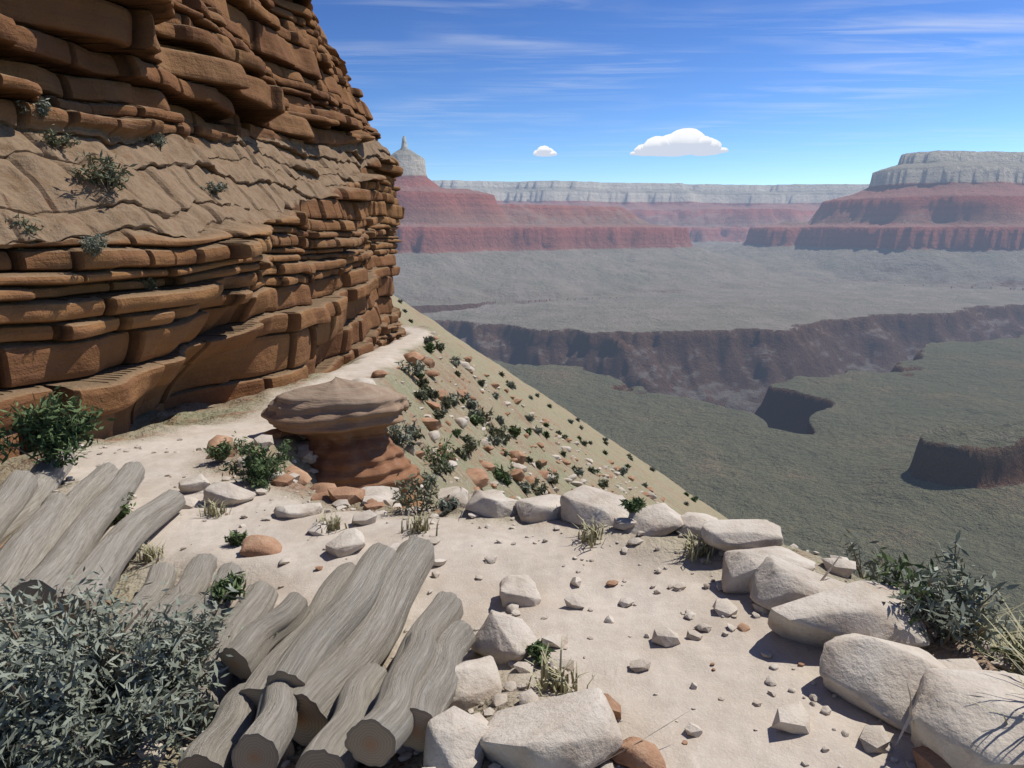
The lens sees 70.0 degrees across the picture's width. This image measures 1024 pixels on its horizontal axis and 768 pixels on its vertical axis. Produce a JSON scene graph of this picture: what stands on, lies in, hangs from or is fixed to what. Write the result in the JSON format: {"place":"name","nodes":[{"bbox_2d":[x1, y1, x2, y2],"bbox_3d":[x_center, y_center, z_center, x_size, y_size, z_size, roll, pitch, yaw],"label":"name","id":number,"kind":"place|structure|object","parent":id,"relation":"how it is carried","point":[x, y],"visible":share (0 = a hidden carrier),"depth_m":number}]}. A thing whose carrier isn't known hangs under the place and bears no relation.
{"place":"outdoors","nodes":[
{"label":"outdoors","id":0,"kind":"place"},
{"bbox_2d":[0,295,998,767],"bbox_3d":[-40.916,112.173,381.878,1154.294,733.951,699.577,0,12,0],"label":"hillside ground","id":1,"kind":"structure","parent":0,"point":[728,737],"depth_m":3.97},
{"bbox_2d":[0,0,405,461],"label":"sandstone cliff","id":2,"kind":"structure","parent":1,"relation":"on","point":[273,265],"depth_m":11.15},
{"bbox_2d":[0,579,432,767],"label":"log ends","id":3,"kind":"object","parent":1,"relation":"on","point":[369,742],"visible":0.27,"depth_m":2.35},
{"bbox_2d":[0,447,475,767],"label":"logs","id":4,"kind":"object","parent":1,"relation":"on","point":[335,641],"visible":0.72,"depth_m":3.23},
{"bbox_2d":[7,124,631,514],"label":"shrubs","id":5,"kind":"object","parent":1,"relation":"on","point":[113,179],"visible":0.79,"depth_m":9.56},
{"bbox_2d":[261,376,423,507],"bbox_3d":[-2.043,0.714,8.949,1.928,1.650,1.509,0,12,0],"label":"mushroom rock","id":6,"kind":"object","parent":1,"relation":"on","point":[341,425],"visible":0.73,"depth_m":8.48},
{"bbox_2d":[0,336,951,767],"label":"reddish rocks","id":7,"kind":"object","parent":1,"relation":"on","point":[640,754],"visible":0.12,"depth_m":5.89},
{"bbox_2d":[0,97,1022,767],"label":"sage shrub leaves","id":8,"kind":"object","parent":1,"relation":"on","point":[50,731],"visible":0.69,"depth_m":2.84},
{"bbox_2d":[0,342,1023,666],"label":"green shrubs","id":9,"kind":"object","parent":1,"relation":"on","point":[48,442],"visible":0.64,"depth_m":6.11},
{"bbox_2d":[11,331,1023,767],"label":"limestone rocks","id":10,"kind":"object","parent":1,"relation":"on","point":[875,659],"visible":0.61,"depth_m":2.79},
{"bbox_2d":[129,498,1023,723],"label":"dry grass tufts","id":11,"kind":"object","parent":1,"relation":"on","point":[546,671],"visible":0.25,"depth_m":2.97},
{"bbox_2d":[311,0,1023,184],"label":"sky","id":12,"kind":"structure","parent":0,"point":[795,91]},
{"bbox_2d":[391,136,1023,648],"bbox_3d":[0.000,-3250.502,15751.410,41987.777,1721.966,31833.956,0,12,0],"label":"canyon terrain","id":13,"kind":"structure","parent":0,"point":[811,368],"depth_m":4035.85}
]}

